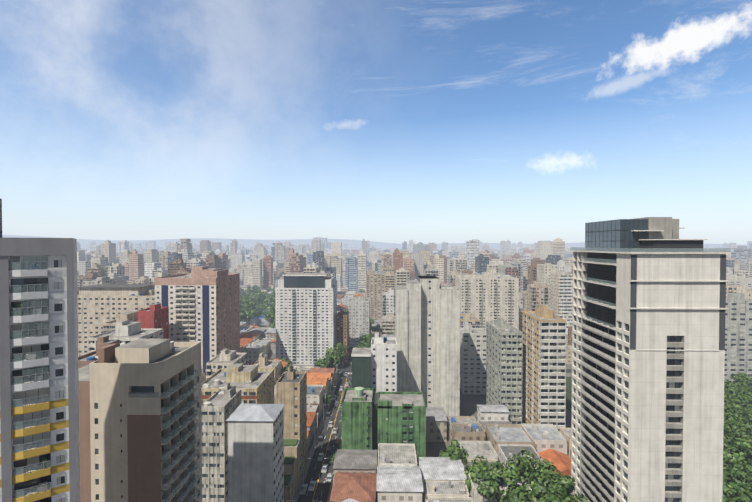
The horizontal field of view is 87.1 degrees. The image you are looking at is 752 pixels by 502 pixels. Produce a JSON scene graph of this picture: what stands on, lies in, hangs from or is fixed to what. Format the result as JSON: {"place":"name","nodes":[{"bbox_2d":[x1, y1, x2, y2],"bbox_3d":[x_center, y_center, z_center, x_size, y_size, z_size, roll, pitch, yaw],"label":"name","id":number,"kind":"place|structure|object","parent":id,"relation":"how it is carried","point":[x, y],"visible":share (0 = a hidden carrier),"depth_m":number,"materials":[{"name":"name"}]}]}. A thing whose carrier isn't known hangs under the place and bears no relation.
{"place":"outdoors","nodes":[
{"label":"outdoors","id":0,"kind":"place"},
{"bbox_2d":[0,198,79,501],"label":"tower","id":1,"kind":"structure","parent":0,"point":[39,422],"depth_m":54.31,"materials":[{"name":"grey concrete"}]},
{"bbox_2d":[77,273,86,288],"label":"city building","id":2,"kind":"structure","parent":0,"point":[84,274],"depth_m":446.79,"materials":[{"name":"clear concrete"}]},
{"bbox_2d":[79,271,102,286],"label":"city building","id":3,"kind":"structure","parent":0,"point":[91,275],"depth_m":435.48,"materials":[{"name":"beige concrete"}]},
{"bbox_2d":[82,277,114,285],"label":"city building","id":4,"kind":"structure","parent":0,"point":[98,280],"depth_m":361.99,"materials":[{"name":"grey concrete"}]},
{"bbox_2d":[105,262,124,283],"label":"city building","id":5,"kind":"structure","parent":0,"point":[118,269],"depth_m":476.86,"materials":[{"name":"grey concrete"}]},
{"bbox_2d":[108,273,123,283],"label":"city building","id":6,"kind":"structure","parent":0,"point":[119,279],"depth_m":442.78,"materials":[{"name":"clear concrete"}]},
{"bbox_2d":[103,311,137,332],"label":"city building","id":7,"kind":"structure","parent":0,"point":[131,316],"depth_m":218.31,"materials":[{"name":"beige concrete"}]},
{"bbox_2d":[125,278,138,283],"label":"city building","id":8,"kind":"structure","parent":0,"point":[128,281],"depth_m":512.04,"materials":[{"name":"grey concrete"}]},
{"bbox_2d":[132,276,148,283],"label":"city building","id":9,"kind":"structure","parent":0,"point":[143,280],"depth_m":490.89,"materials":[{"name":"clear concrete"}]},
{"bbox_2d":[149,272,165,283],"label":"city building","id":10,"kind":"structure","parent":0,"point":[158,274],"depth_m":369.79,"materials":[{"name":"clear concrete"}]},
{"bbox_2d":[152,268,167,276],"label":"city building","id":11,"kind":"structure","parent":0,"point":[154,271],"depth_m":504.15,"materials":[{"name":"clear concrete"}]},
{"bbox_2d":[174,266,191,274],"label":"city building","id":12,"kind":"structure","parent":0,"point":[182,269],"depth_m":433.64,"materials":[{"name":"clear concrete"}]},
{"bbox_2d":[186,258,205,268],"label":"city building","id":13,"kind":"structure","parent":0,"point":[195,262],"depth_m":464.79,"materials":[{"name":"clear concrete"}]},
{"bbox_2d":[154,266,239,375],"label":"tower","id":14,"kind":"structure","parent":0,"point":[202,303],"depth_m":226.31,"materials":[{"name":"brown concrete"}]},
{"bbox_2d":[201,373,205,382],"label":"city building","id":15,"kind":"structure","parent":0,"point":[203,377],"depth_m":208.06,"materials":[{"name":"grey concrete"}]},
{"bbox_2d":[202,382,240,501],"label":"building","id":16,"kind":"structure","parent":0,"point":[220,407],"depth_m":127.53,"materials":[{"name":"beige concrete"}]},
{"bbox_2d":[206,340,248,378],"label":"city building","id":17,"kind":"structure","parent":0,"point":[225,358],"depth_m":207.33,"materials":[{"name":"beige concrete"}]},
{"bbox_2d":[201,363,273,403],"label":"building","id":18,"kind":"structure","parent":0,"point":[254,384],"depth_m":159.58,"materials":[{"name":"beige concrete"}]},
{"bbox_2d":[228,408,283,501],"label":"building","id":19,"kind":"structure","parent":0,"point":[255,461],"depth_m":111.94,"materials":[{"name":"grey concrete"}]},
{"bbox_2d":[226,404,284,420],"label":"building roof","id":20,"kind":"structure","parent":19,"relation":"attached to","point":[256,412],"depth_m":114.70,"materials":[{"name":"grey concrete"}]},
{"bbox_2d":[290,246,303,252],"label":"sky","id":21,"kind":"structure","parent":0,"point":[298,249],"depth_m":1304.29,"materials":[{"name":"glass"}]},
{"bbox_2d":[303,264,317,272],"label":"city building","id":22,"kind":"structure","parent":0,"point":[308,268],"depth_m":441.45,"materials":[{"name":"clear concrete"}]},
{"bbox_2d":[311,262,320,272],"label":"city building","id":23,"kind":"structure","parent":0,"point":[314,264],"depth_m":465.12,"materials":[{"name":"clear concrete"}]},
{"bbox_2d":[313,237,326,251],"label":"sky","id":24,"kind":"structure","parent":0,"point":[324,240],"depth_m":1653.06,"materials":[{"name":"glass"}]},
{"bbox_2d":[352,357,370,387],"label":"dark building","id":25,"kind":"structure","parent":0,"point":[361,371],"depth_m":171.15,"materials":[{"name":"concrete"}]},
{"bbox_2d":[351,348,370,356],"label":"roof","id":26,"kind":"structure","parent":25,"relation":"attached to","point":[361,352],"depth_m":172.95,"materials":[{"name":"beige concrete"}]},
{"bbox_2d":[2,235,743,246],"bbox_3d":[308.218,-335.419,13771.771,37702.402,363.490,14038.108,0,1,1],"label":"hills","id":27,"kind":"structure","parent":0,"point":[249,242],"depth_m":14999.49,"materials":[{"name":"grey"}]},
{"bbox_2d":[342,387,425,463],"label":"green building","id":28,"kind":"structure","parent":0,"point":[371,419],"depth_m":154.38,"materials":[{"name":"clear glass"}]},
{"bbox_2d":[371,332,396,391],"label":"building","id":29,"kind":"structure","parent":0,"point":[383,364],"depth_m":173.95,"materials":[{"name":"white concrete"}]},
{"bbox_2d":[383,264,393,273],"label":"city building","id":30,"kind":"structure","parent":0,"point":[388,268],"depth_m":508.00,"materials":[{"name":"beige concrete"}]},
{"bbox_2d":[383,288,394,315],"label":"city building","id":31,"kind":"structure","parent":0,"point":[389,301],"depth_m":382.66,"materials":[{"name":"white concrete"}]},
{"bbox_2d":[385,271,394,291],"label":"city building","id":32,"kind":"structure","parent":0,"point":[389,280],"depth_m":479.21,"materials":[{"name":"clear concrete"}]},
{"bbox_2d":[396,267,409,284],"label":"city building","id":33,"kind":"structure","parent":0,"point":[402,275],"depth_m":427.85,"materials":[{"name":"beige concrete"}]},
{"bbox_2d":[252,246,571,501],"bbox_3d":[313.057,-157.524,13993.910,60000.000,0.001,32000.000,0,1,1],"label":"ground","id":34,"kind":"structure","parent":0,"point":[469,403],"depth_m":203.85,"materials":[{"name":"grey concrete"}]},
{"bbox_2d":[87,263,104,276],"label":"city building","id":35,"kind":"structure","parent":34,"relation":"on","point":[98,269],"depth_m":470.54,"materials":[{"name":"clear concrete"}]},
{"bbox_2d":[78,335,119,368],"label":"terrace building","id":36,"kind":"structure","parent":34,"relation":"on","point":[91,357],"depth_m":127.48,"materials":[{"name":"beige concrete"}]},
{"bbox_2d":[77,288,154,356],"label":"building","id":37,"kind":"structure","parent":34,"relation":"on","point":[95,313],"depth_m":254.79,"materials":[{"name":"beige concrete"}]},
{"bbox_2d":[77,284,154,295],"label":"roof","id":38,"kind":"structure","parent":37,"relation":"on","point":[112,290],"depth_m":258.64,"materials":[{"name":"beige concrete"}]},
{"bbox_2d":[88,320,162,352],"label":"terrace building","id":39,"kind":"structure","parent":34,"relation":"on","point":[125,331],"depth_m":186.81,"materials":[{"name":"beige concrete"}]},
{"bbox_2d":[78,339,201,501],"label":"apartment building","id":40,"kind":"structure","parent":34,"relation":"on","point":[140,420],"depth_m":77.06,"materials":[{"name":"concrete"}]},
{"bbox_2d":[138,296,168,338],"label":"red building","id":41,"kind":"structure","parent":34,"relation":"on","point":[155,315],"depth_m":211.26,"materials":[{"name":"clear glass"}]},
{"bbox_2d":[168,258,186,275],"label":"city building","id":42,"kind":"structure","parent":34,"relation":"on","point":[174,265],"depth_m":467.51,"materials":[{"name":"beige concrete"}]},
{"bbox_2d":[203,259,212,267],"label":"city building","id":43,"kind":"structure","parent":34,"relation":"on","point":[209,264],"depth_m":549.04,"materials":[{"name":"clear concrete"}]},
{"bbox_2d":[253,347,281,383],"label":"city building","id":44,"kind":"structure","parent":34,"relation":"on","point":[263,362],"depth_m":229.31,"materials":[{"name":"beige concrete"}]},
{"bbox_2d":[276,365,306,481],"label":"building","id":45,"kind":"structure","parent":34,"relation":"on","point":[291,389],"depth_m":142.94,"materials":[{"name":"beige concrete"}]},
{"bbox_2d":[284,439,299,501],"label":"building","id":46,"kind":"structure","parent":34,"relation":"on","point":[291,456],"depth_m":135.87,"materials":[{"name":"concrete"}]},
{"bbox_2d":[275,285,336,364],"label":"tower","id":47,"kind":"structure","parent":34,"relation":"on","point":[305,321],"depth_m":284.25,"materials":[{"name":"white concrete"}]},
{"bbox_2d":[278,273,334,287],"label":"rooftop penthouse","id":48,"kind":"object","parent":47,"relation":"on","point":[306,280],"visible":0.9,"depth_m":284.68,"materials":[{"name":"grey glass"}]},
{"bbox_2d":[348,296,369,346],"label":"grey slab","id":49,"kind":"structure","parent":34,"relation":"on","point":[359,313],"depth_m":334.55,"materials":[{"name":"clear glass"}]},
{"bbox_2d":[366,269,384,323],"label":"tan tower","id":50,"kind":"structure","parent":34,"relation":"on","point":[375,286],"depth_m":429.08,"materials":[{"name":"beige concrete"}]},
{"bbox_2d":[382,313,394,334],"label":"city building","id":51,"kind":"structure","parent":34,"relation":"on","point":[388,323],"depth_m":349.47,"materials":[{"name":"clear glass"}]},
{"bbox_2d":[77,238,751,501],"bbox_3d":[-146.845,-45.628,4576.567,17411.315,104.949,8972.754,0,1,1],"label":"city buildings","id":52,"kind":"structure","parent":34,"relation":"on","point":[493,433],"depth_m":339.32,"materials":[{"name":"grey concrete"}]},
{"bbox_2d":[424,264,438,277],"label":"city building","id":53,"kind":"structure","parent":34,"relation":"on","point":[431,270],"depth_m":419.30,"materials":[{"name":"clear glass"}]},
{"bbox_2d":[447,256,455,283],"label":"city building","id":54,"kind":"structure","parent":34,"relation":"on","point":[449,266],"depth_m":537.24,"materials":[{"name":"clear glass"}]},
{"bbox_2d":[453,254,466,271],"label":"city building","id":55,"kind":"structure","parent":34,"relation":"on","point":[459,264],"depth_m":489.34,"materials":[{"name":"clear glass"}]},
{"bbox_2d":[460,321,485,394],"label":"building","id":56,"kind":"structure","parent":34,"relation":"on","point":[472,360],"depth_m":228.12,"materials":[{"name":"white concrete"}]},
{"bbox_2d":[240,285,751,501],"bbox_3d":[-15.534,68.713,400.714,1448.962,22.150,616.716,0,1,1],"label":"trees","id":57,"kind":"object","parent":34,"relation":"on","point":[737,473],"visible":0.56,"depth_m":136.74,"materials":[{"name":"green plant"}]},
{"bbox_2d":[486,318,522,424],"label":"building","id":58,"kind":"structure","parent":34,"relation":"on","point":[504,346],"depth_m":188.34,"materials":[{"name":"grey concrete"}]},
{"bbox_2d":[499,262,517,277],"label":"city building","id":59,"kind":"structure","parent":34,"relation":"on","point":[510,269],"depth_m":420.85,"materials":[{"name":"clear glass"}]},
{"bbox_2d":[522,294,565,431],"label":"building","id":60,"kind":"structure","parent":34,"relation":"on","point":[544,368],"depth_m":174.31,"materials":[{"name":"grey concrete"}]},
{"bbox_2d":[726,255,733,274],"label":"city building","id":61,"kind":"structure","parent":34,"relation":"on","point":[729,263],"depth_m":477.80,"materials":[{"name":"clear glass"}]},
{"bbox_2d":[395,276,459,415],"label":"building","id":62,"kind":"structure","parent":0,"point":[427,322],"depth_m":190.83,"materials":[{"name":"concrete"}]},
{"bbox_2d":[447,268,458,284],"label":"city building","id":63,"kind":"structure","parent":0,"point":[451,276],"depth_m":444.13,"materials":[{"name":"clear concrete"}]},
{"bbox_2d":[460,305,479,327],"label":"city building","id":64,"kind":"structure","parent":0,"point":[472,319],"depth_m":303.89,"materials":[{"name":"beige concrete"}]},
{"bbox_2d":[455,272,518,330],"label":"tower","id":65,"kind":"structure","parent":0,"point":[485,299],"depth_m":326.75,"materials":[{"name":"beige concrete"}]},
{"bbox_2d":[459,273,509,277],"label":"rooftop structures","id":66,"kind":"object","parent":65,"relation":"on","point":[477,275],"visible":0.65,"depth_m":329.83,"materials":[{"name":"concrete"}]},
{"bbox_2d":[487,262,498,272],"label":"city building","id":67,"kind":"structure","parent":0,"point":[491,265],"depth_m":483.11,"materials":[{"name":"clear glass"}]},
{"bbox_2d":[512,260,522,292],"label":"city building","id":68,"kind":"structure","parent":0,"point":[520,267],"depth_m":476.57,"materials":[{"name":"grey concrete"}]},
{"bbox_2d":[519,292,522,331],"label":"city building","id":69,"kind":"structure","parent":0,"point":[520,308],"depth_m":362.89,"materials":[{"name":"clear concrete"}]},
{"bbox_2d":[294,346,751,501],"bbox_3d":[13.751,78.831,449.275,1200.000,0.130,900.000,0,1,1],"label":"street","id":70,"kind":"structure","parent":0,"point":[312,472],"depth_m":171.90,"materials":[{"name":"grey asphalt"}]},
{"bbox_2d":[299,484,307,494],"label":"car","id":71,"kind":"object","parent":70,"relation":"on","point":[304,487],"visible":0.98,"depth_m":138.14,"materials":[{"name":"grey paint"}]},
{"bbox_2d":[308,481,315,490],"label":"car","id":72,"kind":"object","parent":70,"relation":"on","point":[312,486],"visible":0.98,"depth_m":139.93,"materials":[{"name":"grey paint"}]},
{"bbox_2d":[313,495,319,501],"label":"car","id":73,"kind":"object","parent":70,"relation":"on","point":[316,498],"visible":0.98,"depth_m":132.71,"materials":[{"name":"black paint"}]},
{"bbox_2d":[286,364,351,501],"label":"street lamps","id":74,"kind":"object","parent":70,"relation":"on","point":[317,427],"visible":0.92,"depth_m":178.90,"materials":[{"name":"silver metal"}]},
{"bbox_2d":[317,453,323,460],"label":"car","id":75,"kind":"object","parent":70,"relation":"on","point":[320,456],"visible":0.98,"depth_m":158.94,"materials":[{"name":"grey paint"}]},
{"bbox_2d":[317,434,323,440],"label":"car","id":76,"kind":"object","parent":70,"relation":"on","point":[320,437],"visible":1,"depth_m":175.19,"materials":[{"name":"grey paint"}]},
{"bbox_2d":[321,464,327,472],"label":"car","id":77,"kind":"object","parent":70,"relation":"on","point":[324,468],"visible":0.94,"depth_m":150.73,"materials":[{"name":"white paint"}]},
{"bbox_2d":[326,473,332,482],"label":"car","id":78,"kind":"object","parent":70,"relation":"on","point":[329,477],"visible":0.92,"depth_m":144.62,"materials":[{"name":"white paint"}]},
{"bbox_2d":[327,446,332,452],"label":"car","id":79,"kind":"object","parent":70,"relation":"on","point":[329,449],"visible":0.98,"depth_m":164.71,"materials":[{"name":"grey paint"}]},
{"bbox_2d":[336,308,348,361],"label":"brown building","id":80,"kind":"structure","parent":70,"relation":"on","point":[342,327],"depth_m":291.85,"materials":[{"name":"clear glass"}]},
{"bbox_2d":[724,282,751,381],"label":"building","id":81,"kind":"structure","parent":70,"relation":"on","point":[738,336],"depth_m":229.44,"materials":[{"name":"white concrete"}]},
{"bbox_2d":[521,290,526,310],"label":"city building","id":82,"kind":"structure","parent":0,"point":[524,300],"depth_m":362.12,"materials":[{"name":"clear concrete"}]},
{"bbox_2d":[523,273,527,290],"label":"city building","id":83,"kind":"structure","parent":0,"point":[525,279],"depth_m":492.24,"materials":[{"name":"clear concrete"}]},
{"bbox_2d":[528,262,539,284],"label":"city building","id":84,"kind":"structure","parent":0,"point":[532,272],"depth_m":452.78,"materials":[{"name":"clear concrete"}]},
{"bbox_2d":[527,280,548,310],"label":"city building","id":85,"kind":"structure","parent":0,"point":[535,289],"depth_m":343.75,"materials":[{"name":"beige concrete"}]},
{"bbox_2d":[542,275,550,307],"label":"city building","id":86,"kind":"structure","parent":0,"point":[547,283],"depth_m":369.50,"materials":[{"name":"beige concrete"}]},
{"bbox_2d":[537,263,557,284],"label":"city building","id":87,"kind":"structure","parent":0,"point":[544,270],"depth_m":416.35,"materials":[{"name":"beige concrete"}]},
{"bbox_2d":[550,271,572,329],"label":"city building","id":88,"kind":"structure","parent":0,"point":[561,294],"depth_m":346.86,"materials":[{"name":"white concrete"}]},
{"bbox_2d":[568,326,571,344],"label":"city building","id":89,"kind":"structure","parent":0,"point":[569,335],"depth_m":327.46,"materials":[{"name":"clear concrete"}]},
{"bbox_2d":[570,217,730,501],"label":"tower","id":90,"kind":"structure","parent":0,"point":[649,308],"depth_m":102.44,"materials":[{"name":"white concrete"}]},
{"bbox_2d":[726,267,732,273],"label":"city building","id":91,"kind":"structure","parent":0,"point":[729,270],"depth_m":463.13,"materials":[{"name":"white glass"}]},
{"bbox_2d":[726,284,737,298],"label":"city building","id":92,"kind":"structure","parent":0,"point":[731,289],"depth_m":293.86,"materials":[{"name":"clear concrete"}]},
{"bbox_2d":[726,273,751,288],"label":"building","id":93,"kind":"structure","parent":0,"point":[731,278],"depth_m":410.60,"materials":[{"name":"beige concrete"}]},
{"bbox_2d":[727,284,751,298],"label":"city building","id":94,"kind":"structure","parent":0,"point":[748,294],"depth_m":303.68,"materials":[{"name":"beige concrete"}]},
{"bbox_2d":[734,267,748,277],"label":"city building","id":95,"kind":"structure","parent":0,"point":[741,273],"depth_m":487.08,"materials":[{"name":"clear concrete"}]},
{"bbox_2d":[735,284,748,290],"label":"city building","id":96,"kind":"structure","parent":0,"point":[743,286],"depth_m":369.24,"materials":[{"name":"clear concrete"}]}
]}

